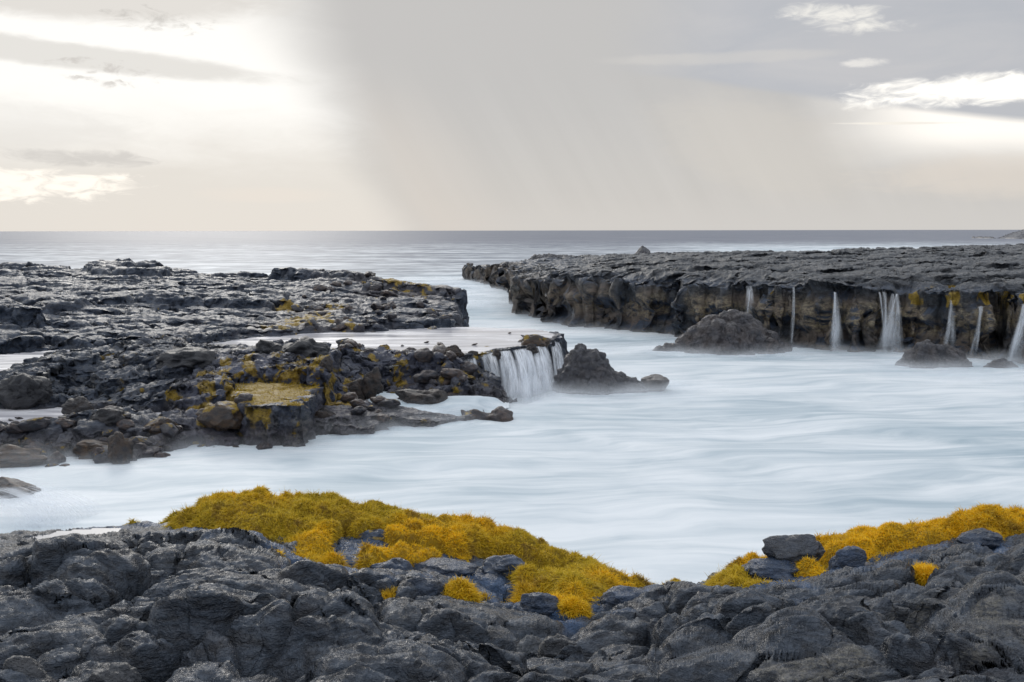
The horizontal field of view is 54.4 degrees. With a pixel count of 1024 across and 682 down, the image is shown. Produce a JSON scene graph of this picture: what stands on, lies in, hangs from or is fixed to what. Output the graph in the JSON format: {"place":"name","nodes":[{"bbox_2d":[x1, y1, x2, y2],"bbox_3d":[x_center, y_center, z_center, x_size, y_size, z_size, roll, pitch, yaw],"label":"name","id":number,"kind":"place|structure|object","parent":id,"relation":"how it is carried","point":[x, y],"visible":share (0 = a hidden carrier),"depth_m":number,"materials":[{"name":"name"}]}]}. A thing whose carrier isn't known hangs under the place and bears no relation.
{"place":"outdoors","nodes":[
{"label":"outdoors","id":0,"kind":"place"},
{"bbox_2d":[0,350,69,370],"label":"water","id":1,"kind":"structure","parent":0,"point":[7,361],"depth_m":30.29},
{"bbox_2d":[0,258,468,353],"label":"rock shelf","id":2,"kind":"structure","parent":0,"point":[92,304],"depth_m":42.04,"materials":[{"name":"stone"}]},
{"bbox_2d":[291,304,303,311],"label":"stone","id":3,"kind":"object","parent":2,"relation":"on","point":[297,307],"visible":0.93,"depth_m":41.62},
{"bbox_2d":[304,319,318,329],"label":"stone","id":4,"kind":"object","parent":2,"relation":"on","point":[312,322],"visible":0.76,"depth_m":37.36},
{"bbox_2d":[313,285,325,290],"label":"stone","id":5,"kind":"object","parent":2,"relation":"on","point":[319,287],"visible":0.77,"depth_m":47.43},
{"bbox_2d":[324,286,334,291],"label":"stone","id":6,"kind":"object","parent":2,"relation":"on","point":[331,289],"visible":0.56,"depth_m":47.59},
{"bbox_2d":[329,281,341,286],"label":"stone","id":7,"kind":"object","parent":2,"relation":"on","point":[336,283],"visible":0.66,"depth_m":48.38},
{"bbox_2d":[331,324,345,330],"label":"stone","id":8,"kind":"object","parent":2,"relation":"on","point":[339,327],"visible":1,"depth_m":37.63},
{"bbox_2d":[353,323,364,331],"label":"stone","id":9,"kind":"object","parent":2,"relation":"on","point":[359,327],"visible":0.96,"depth_m":37.39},
{"bbox_2d":[364,271,375,276],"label":"stone","id":10,"kind":"object","parent":2,"relation":"on","point":[368,274],"visible":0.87,"depth_m":50.49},
{"bbox_2d":[369,283,381,290],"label":"stone","id":11,"kind":"object","parent":2,"relation":"on","point":[376,286],"visible":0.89,"depth_m":48.01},
{"bbox_2d":[370,303,380,309],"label":"stone","id":12,"kind":"object","parent":2,"relation":"on","point":[374,306],"visible":0.72,"depth_m":41.87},
{"bbox_2d":[381,290,395,295],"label":"stone","id":13,"kind":"object","parent":2,"relation":"on","point":[387,293],"visible":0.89,"depth_m":47.55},
{"bbox_2d":[387,301,395,308],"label":"stone","id":14,"kind":"object","parent":2,"relation":"on","point":[392,304],"visible":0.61,"depth_m":42.67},
{"bbox_2d":[387,312,396,319],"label":"stone","id":15,"kind":"object","parent":2,"relation":"on","point":[391,315],"visible":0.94,"depth_m":39.22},
{"bbox_2d":[416,301,424,307],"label":"stone","id":16,"kind":"object","parent":2,"relation":"on","point":[419,304],"visible":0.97,"depth_m":44.46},
{"bbox_2d":[426,309,437,314],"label":"stone","id":17,"kind":"object","parent":2,"relation":"on","point":[431,311],"visible":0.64,"depth_m":41.12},
{"bbox_2d":[439,314,452,318],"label":"stone","id":18,"kind":"object","parent":2,"relation":"on","point":[446,316],"visible":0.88,"depth_m":39.78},
{"bbox_2d":[0,331,568,462],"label":"terrain rock shelf","id":19,"kind":"object","parent":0,"point":[131,378],"visible":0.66,"depth_m":26.09,"materials":[{"name":"stone"}]},
{"bbox_2d":[4,421,23,433],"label":"stone","id":20,"kind":"object","parent":19,"relation":"on","point":[12,427],"visible":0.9,"depth_m":22.16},
{"bbox_2d":[0,373,52,409],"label":"boulder","id":21,"kind":"object","parent":19,"relation":"on","point":[20,391],"visible":0.87,"depth_m":25.38,"materials":[{"name":"stone"}]},
{"bbox_2d":[18,417,50,431],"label":"stone","id":22,"kind":"object","parent":19,"relation":"on","point":[33,424],"visible":1,"depth_m":22.32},
{"bbox_2d":[24,441,45,451],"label":"stone","id":23,"kind":"object","parent":19,"relation":"on","point":[35,444],"visible":0.49,"depth_m":22.00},
{"bbox_2d":[57,414,68,418],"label":"stone","id":24,"kind":"object","parent":19,"relation":"on","point":[65,416],"visible":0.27,"depth_m":23.08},
{"bbox_2d":[54,418,74,427],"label":"stone","id":25,"kind":"object","parent":19,"relation":"on","point":[65,423],"visible":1,"depth_m":22.61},
{"bbox_2d":[61,396,94,414],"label":"boulder","id":26,"kind":"object","parent":19,"relation":"on","point":[77,404],"visible":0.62,"depth_m":24.16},
{"bbox_2d":[0,407,160,423],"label":"water","id":27,"kind":"structure","parent":19,"relation":"on","point":[7,414],"depth_m":24.88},
{"bbox_2d":[72,439,107,458],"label":"boulder","id":28,"kind":"object","parent":19,"relation":"on","point":[83,449],"visible":0.59,"depth_m":21.75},
{"bbox_2d":[91,447,104,457],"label":"stone","id":29,"kind":"object","parent":19,"relation":"on","point":[97,450],"visible":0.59,"depth_m":21.44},
{"bbox_2d":[101,429,114,437],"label":"stone","id":30,"kind":"object","parent":19,"relation":"on","point":[107,433],"visible":0.82,"depth_m":22.44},
{"bbox_2d":[90,406,125,426],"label":"boulder","id":31,"kind":"object","parent":19,"relation":"on","point":[110,416],"visible":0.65,"depth_m":22.84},
{"bbox_2d":[116,419,134,430],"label":"stone","id":32,"kind":"object","parent":19,"relation":"on","point":[124,424],"visible":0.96,"depth_m":22.71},
{"bbox_2d":[123,411,130,418],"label":"stone","id":33,"kind":"object","parent":19,"relation":"on","point":[126,415],"visible":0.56,"depth_m":22.95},
{"bbox_2d":[128,436,152,445],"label":"stone","id":34,"kind":"object","parent":19,"relation":"on","point":[141,439],"visible":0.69,"depth_m":22.17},
{"bbox_2d":[134,443,147,449],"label":"stone","id":35,"kind":"object","parent":19,"relation":"on","point":[141,445],"visible":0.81,"depth_m":21.96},
{"bbox_2d":[142,425,150,431],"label":"stone","id":36,"kind":"object","parent":19,"relation":"on","point":[147,428],"visible":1,"depth_m":22.70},
{"bbox_2d":[143,416,177,434],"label":"boulder","id":37,"kind":"object","parent":19,"relation":"on","point":[155,424],"visible":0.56,"depth_m":22.86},
{"bbox_2d":[153,452,170,457],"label":"stone","id":38,"kind":"object","parent":19,"relation":"on","point":[160,454],"visible":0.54,"depth_m":21.87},
{"bbox_2d":[159,423,178,437],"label":"stone","id":39,"kind":"object","parent":19,"relation":"on","point":[170,430],"visible":0.98,"depth_m":22.63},
{"bbox_2d":[156,347,215,368],"bbox_3d":[-8.853,0.542,27.122,1.558,0.702,1.275,3,7,24],"label":"boulder","id":40,"kind":"object","parent":19,"relation":"on","point":[189,357],"visible":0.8,"depth_m":26.82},
{"bbox_2d":[195,401,243,430],"bbox_3d":[-6.866,1.791,23.409,1.179,0.752,0.817,3,7,24],"label":"boulder","id":41,"kind":"object","parent":19,"relation":"on","point":[222,415],"visible":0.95,"depth_m":23.11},
{"bbox_2d":[234,393,252,403],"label":"stone","id":42,"kind":"object","parent":19,"relation":"on","point":[241,397],"visible":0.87,"depth_m":23.54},
{"bbox_2d":[256,339,281,353],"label":"boulder","id":43,"kind":"object","parent":19,"relation":"on","point":[265,346],"visible":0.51,"depth_m":28.29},
{"bbox_2d":[278,336,329,357],"bbox_3d":[-5.915,0.293,28.196,1.621,0.820,1.214,0,6,0],"label":"boulder","id":44,"kind":"object","parent":19,"relation":"on","point":[306,346],"visible":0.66,"depth_m":27.93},
{"bbox_2d":[315,408,335,418],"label":"boulder","id":45,"kind":"object","parent":19,"relation":"on","point":[323,413],"visible":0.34,"depth_m":24.78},
{"bbox_2d":[165,348,486,410],"bbox_3d":[-7.517,0.658,28.245,20.490,0.924,11.954,-4,8,-34],"label":"moss","id":46,"kind":"object","parent":19,"relation":"on","point":[237,389],"visible":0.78,"depth_m":25.34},
{"bbox_2d":[319,356,332,372],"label":"boulder","id":47,"kind":"object","parent":19,"relation":"on","point":[327,362],"visible":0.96,"depth_m":25.91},
{"bbox_2d":[336,338,348,345],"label":"stone","id":48,"kind":"object","parent":19,"relation":"on","point":[339,341],"visible":0.42,"depth_m":29.96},
{"bbox_2d":[344,343,353,348],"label":"stone","id":49,"kind":"object","parent":19,"relation":"on","point":[349,345],"visible":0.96,"depth_m":29.36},
{"bbox_2d":[341,392,357,402],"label":"stone","id":50,"kind":"object","parent":19,"relation":"on","point":[348,397],"visible":0.81,"depth_m":26.27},
{"bbox_2d":[344,339,358,347],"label":"stone","id":51,"kind":"object","parent":19,"relation":"on","point":[355,344],"visible":0.79,"depth_m":29.60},
{"bbox_2d":[344,378,366,399],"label":"boulder","id":52,"kind":"object","parent":19,"relation":"on","point":[356,386],"visible":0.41,"depth_m":27.66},
{"bbox_2d":[350,399,365,407],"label":"stone","id":53,"kind":"object","parent":19,"relation":"on","point":[354,403],"visible":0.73,"depth_m":25.69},
{"bbox_2d":[351,406,366,414],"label":"stone","id":54,"kind":"object","parent":19,"relation":"on","point":[358,410],"visible":0.98,"depth_m":25.11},
{"bbox_2d":[367,405,375,410],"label":"stone","id":55,"kind":"object","parent":19,"relation":"on","point":[371,408],"visible":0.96,"depth_m":25.77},
{"bbox_2d":[362,367,383,398],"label":"boulder","id":56,"kind":"object","parent":19,"relation":"on","point":[372,385],"visible":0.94,"depth_m":27.64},
{"bbox_2d":[370,395,386,403],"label":"stone","id":57,"kind":"object","parent":19,"relation":"on","point":[378,399],"visible":0.81,"depth_m":26.26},
{"bbox_2d":[376,413,389,423],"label":"stone","id":58,"kind":"object","parent":19,"relation":"on","point":[382,418],"visible":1,"depth_m":25.01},
{"bbox_2d":[208,327,561,353],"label":"water","id":59,"kind":"structure","parent":19,"relation":"on","point":[463,339],"depth_m":35.54,"materials":[{"name":"liquid"}]},
{"bbox_2d":[376,399,400,408],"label":"stone","id":60,"kind":"object","parent":19,"relation":"on","point":[390,403],"visible":0.96,"depth_m":26.14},
{"bbox_2d":[414,348,433,362],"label":"stone","id":61,"kind":"object","parent":19,"relation":"on","point":[425,355],"visible":1,"depth_m":29.35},
{"bbox_2d":[413,370,438,383],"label":"stone","id":62,"kind":"object","parent":19,"relation":"on","point":[424,376],"visible":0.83,"depth_m":28.47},
{"bbox_2d":[428,379,437,385],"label":"stone","id":63,"kind":"object","parent":19,"relation":"on","point":[434,382],"visible":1,"depth_m":28.37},
{"bbox_2d":[432,344,445,354],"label":"stone","id":64,"kind":"object","parent":19,"relation":"on","point":[440,348],"visible":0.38,"depth_m":30.34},
{"bbox_2d":[436,376,450,385],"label":"stone","id":65,"kind":"object","parent":19,"relation":"on","point":[446,382],"visible":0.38,"depth_m":28.50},
{"bbox_2d":[446,350,456,359],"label":"stone","id":66,"kind":"object","parent":19,"relation":"on","point":[450,354],"visible":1,"depth_m":29.49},
{"bbox_2d":[440,368,464,379],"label":"stone","id":67,"kind":"object","parent":19,"relation":"on","point":[448,373],"visible":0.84,"depth_m":28.43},
{"bbox_2d":[444,345,464,356],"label":"boulder","id":68,"kind":"object","parent":19,"relation":"on","point":[456,350],"visible":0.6,"depth_m":30.17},
{"bbox_2d":[459,375,467,382],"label":"stone","id":69,"kind":"object","parent":19,"relation":"on","point":[463,378],"visible":1,"depth_m":28.22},
{"bbox_2d":[460,361,478,374],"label":"stone","id":70,"kind":"object","parent":19,"relation":"on","point":[469,368],"visible":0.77,"depth_m":29.33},
{"bbox_2d":[468,409,489,419],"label":"stone","id":71,"kind":"object","parent":19,"relation":"on","point":[480,415],"visible":0.47,"depth_m":26.28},
{"bbox_2d":[470,353,496,375],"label":"waterfall","id":72,"kind":"structure","parent":19,"relation":"on","point":[485,362],"depth_m":30.42,"materials":[{"name":"white liquid"}]},
{"bbox_2d":[492,349,500,360],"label":"boulder","id":73,"kind":"object","parent":19,"relation":"on","point":[496,354],"visible":0.98,"depth_m":30.54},
{"bbox_2d":[487,406,512,421],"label":"stone","id":74,"kind":"object","parent":19,"relation":"on","point":[500,414],"visible":0.66,"depth_m":26.14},
{"bbox_2d":[500,346,551,393],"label":"waterfall","id":75,"kind":"structure","parent":19,"relation":"on","point":[526,382],"depth_m":30.66,"materials":[{"name":"white liquid"}]},
{"bbox_2d":[526,344,538,353],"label":"boulder","id":76,"kind":"object","parent":19,"relation":"on","point":[532,348],"visible":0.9,"depth_m":31.85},
{"bbox_2d":[521,334,550,352],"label":"boulder","id":77,"kind":"object","parent":19,"relation":"on","point":[540,341],"visible":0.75,"depth_m":33.10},
{"bbox_2d":[552,343,562,372],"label":"waterfall","id":78,"kind":"structure","parent":19,"relation":"on","point":[559,355],"depth_m":33.39,"materials":[{"name":"white liquid"}]},
{"bbox_2d":[366,391,508,415],"bbox_3d":[-2.458,1.784,27.866,4.744,0.510,4.605,0,6,0],"label":"water run off","id":79,"kind":"object","parent":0,"point":[454,405],"visible":0.35,"depth_m":27.19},
{"bbox_2d":[0,230,1023,583],"bbox_3d":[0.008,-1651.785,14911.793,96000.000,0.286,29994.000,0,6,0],"label":"sea","id":80,"kind":"structure","parent":0,"point":[700,468],"depth_m":23.35,"materials":[{"name":"liquid"}]},
{"bbox_2d":[0,477,40,498],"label":"sea rock","id":81,"kind":"object","parent":80,"relation":"in","point":[10,488],"visible":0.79,"depth_m":18.71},
{"bbox_2d":[0,444,47,467],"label":"sea rock","id":82,"kind":"object","parent":80,"relation":"in","point":[12,456],"visible":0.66,"depth_m":21.06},
{"bbox_2d":[44,451,65,463],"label":"stone","id":83,"kind":"object","parent":80,"relation":"in","point":[56,457],"visible":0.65,"depth_m":21.35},
{"bbox_2d":[94,445,108,463],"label":"stone","id":84,"kind":"object","parent":80,"relation":"in","point":[100,458],"visible":0.55,"depth_m":21.35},
{"bbox_2d":[107,431,133,464],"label":"sea rock","id":85,"kind":"object","parent":80,"relation":"in","point":[120,448],"visible":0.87,"depth_m":21.15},
{"bbox_2d":[256,441,272,449],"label":"stone","id":86,"kind":"object","parent":80,"relation":"in","point":[263,445],"visible":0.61,"depth_m":22.68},
{"bbox_2d":[395,389,447,404],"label":"sea rock","id":87,"kind":"object","parent":80,"relation":"in","point":[429,396],"visible":0.58,"depth_m":27.20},
{"bbox_2d":[525,253,573,259],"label":"sea rock","id":88,"kind":"object","parent":80,"relation":"in","point":[536,256],"visible":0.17,"depth_m":127.32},
{"bbox_2d":[551,343,649,394],"bbox_3d":[2.977,1.302,31.498,4.454,2.452,3.048,0,6,0],"label":"sea rock","id":89,"kind":"object","parent":80,"relation":"in","point":[583,370],"visible":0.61,"depth_m":31.00,"materials":[{"name":"stone"}]},
{"bbox_2d":[635,246,649,253],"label":"sea rock","id":90,"kind":"object","parent":80,"relation":"in","point":[642,249],"visible":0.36,"depth_m":187.99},
{"bbox_2d":[641,374,668,391],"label":"sea rock","id":91,"kind":"object","parent":80,"relation":"in","point":[656,382],"visible":0.84,"depth_m":31.34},
{"bbox_2d":[652,309,792,354],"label":"sea rock","id":92,"kind":"object","parent":80,"relation":"in","point":[732,332],"visible":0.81,"depth_m":40.52,"materials":[{"name":"stone"}]},
{"bbox_2d":[895,339,973,368],"bbox_3d":[15.576,0.903,37.154,3.998,1.956,2.780,0,6,0],"label":"sea rock","id":93,"kind":"object","parent":80,"relation":"in","point":[927,353],"visible":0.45,"depth_m":36.69,"materials":[{"name":"stone"}]},
{"bbox_2d":[972,230,1023,238],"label":"sea rock","id":94,"kind":"object","parent":80,"relation":"in","point":[1019,234],"visible":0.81,"depth_m":553.12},
{"bbox_2d":[983,358,1018,367],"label":"sea rock","id":95,"kind":"object","parent":80,"relation":"in","point":[1001,363],"visible":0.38,"depth_m":36.42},
{"bbox_2d":[0,521,1023,681],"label":"terrain shore rock","id":96,"kind":"object","parent":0,"point":[150,601],"visible":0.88,"depth_m":3.97,"materials":[{"name":"stone"}]},
{"bbox_2d":[2,655,46,677],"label":"boulder","id":97,"kind":"object","parent":96,"relation":"on","point":[30,666],"visible":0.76,"depth_m":3.44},
{"bbox_2d":[30,528,120,539],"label":"water puddle","id":98,"kind":"object","parent":96,"relation":"on","point":[96,531],"visible":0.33,"depth_m":6.61,"materials":[{"name":"grey"}]},
{"bbox_2d":[89,662,141,681],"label":"boulder","id":99,"kind":"object","parent":96,"relation":"on","point":[119,672],"visible":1,"depth_m":3.43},
{"bbox_2d":[356,529,384,541],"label":"boulder","id":100,"kind":"object","parent":96,"relation":"on","point":[376,534],"visible":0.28,"depth_m":6.29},
{"bbox_2d":[379,586,397,599],"bbox_3d":[-0.614,1.331,5.072,0.234,0.181,0.197,0,6,0],"label":"moss cushion","id":101,"kind":"object","parent":96,"relation":"on","point":[390,593],"visible":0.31,"depth_m":5.04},
{"bbox_2d":[369,558,412,570],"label":"boulder","id":102,"kind":"object","parent":96,"relation":"on","point":[400,563],"visible":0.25,"depth_m":5.54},
{"bbox_2d":[405,576,444,595],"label":"boulder","id":103,"kind":"object","parent":96,"relation":"on","point":[431,586],"visible":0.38,"depth_m":5.10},
{"bbox_2d":[413,557,477,576],"bbox_3d":[-0.387,1.348,5.832,0.353,0.136,0.240,-3,7,-25],"label":"boulder","id":104,"kind":"object","parent":96,"relation":"on","point":[450,567],"visible":0.66,"depth_m":5.79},
{"bbox_2d":[443,575,484,603],"bbox_3d":[-0.270,1.334,5.152,0.264,0.263,0.267,0,6,0],"label":"moss cushion","id":105,"kind":"object","parent":96,"relation":"on","point":[461,589],"visible":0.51,"depth_m":5.12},
{"bbox_2d":[476,608,507,622],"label":"boulder","id":106,"kind":"object","parent":96,"relation":"on","point":[487,610],"visible":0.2,"depth_m":4.74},
{"bbox_2d":[478,554,524,577],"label":"boulder","id":107,"kind":"object","parent":96,"relation":"on","point":[497,564],"visible":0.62,"depth_m":5.85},
{"bbox_2d":[516,592,558,616],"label":"boulder","id":108,"kind":"object","parent":96,"relation":"on","point":[541,603],"visible":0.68,"depth_m":5.06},
{"bbox_2d":[537,634,576,658],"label":"boulder","id":109,"kind":"object","parent":96,"relation":"on","point":[551,646],"visible":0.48,"depth_m":4.12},
{"bbox_2d":[550,592,564,601],"bbox_3d":[0.227,1.384,5.194,0.216,0.190,0.200,3,7,29],"label":"moss cushion","id":110,"kind":"object","parent":96,"relation":"on","point":[559,596],"visible":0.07,"depth_m":5.19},
{"bbox_2d":[125,484,1023,609],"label":"moss","id":111,"kind":"object","parent":96,"relation":"on","point":[316,525],"visible":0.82,"depth_m":6.20,"materials":[{"name":"plant"}]},
{"bbox_2d":[557,592,594,619],"bbox_3d":[0.309,1.380,5.086,0.246,0.215,0.211,0,6,0],"label":"moss cushion","id":112,"kind":"object","parent":96,"relation":"on","point":[575,606],"visible":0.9,"depth_m":5.05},
{"bbox_2d":[600,585,647,605],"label":"boulder","id":113,"kind":"object","parent":96,"relation":"on","point":[617,595],"visible":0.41,"depth_m":5.19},
{"bbox_2d":[741,557,799,580],"bbox_3d":[1.513,1.308,5.603,0.418,0.175,0.289,0,6,0],"label":"boulder","id":114,"kind":"object","parent":96,"relation":"on","point":[772,568],"visible":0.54,"depth_m":5.53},
{"bbox_2d":[762,534,825,561],"bbox_3d":[1.602,1.208,5.681,0.360,0.226,0.246,0,6,0],"label":"boulder","id":115,"kind":"object","parent":96,"relation":"on","point":[795,548],"visible":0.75,"depth_m":5.62,"materials":[{"name":"stone"}]},
{"bbox_2d":[832,566,852,574],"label":"boulder","id":116,"kind":"object","parent":96,"relation":"on","point":[843,569],"visible":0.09,"depth_m":5.19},
{"bbox_2d":[828,546,866,569],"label":"boulder","id":117,"kind":"object","parent":96,"relation":"on","point":[853,556],"visible":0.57,"depth_m":5.43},
{"bbox_2d":[911,561,939,585],"bbox_3d":[2.131,1.204,5.127,0.213,0.176,0.222,0,6,0],"label":"moss cushion","id":118,"kind":"object","parent":96,"relation":"on","point":[923,571],"visible":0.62,"depth_m":5.10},
{"bbox_2d":[955,528,1002,548],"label":"boulder","id":119,"kind":"object","parent":96,"relation":"on","point":[989,539],"visible":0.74,"depth_m":5.68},
{"bbox_2d":[0,0,1023,230],"label":"sky","id":120,"kind":"structure","parent":0,"point":[116,115],"materials":[{"name":"white"}]},
{"bbox_2d":[462,243,1023,363],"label":"headland","id":121,"kind":"structure","parent":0,"point":[794,301],"depth_m":45.24,"materials":[{"name":"stone"}]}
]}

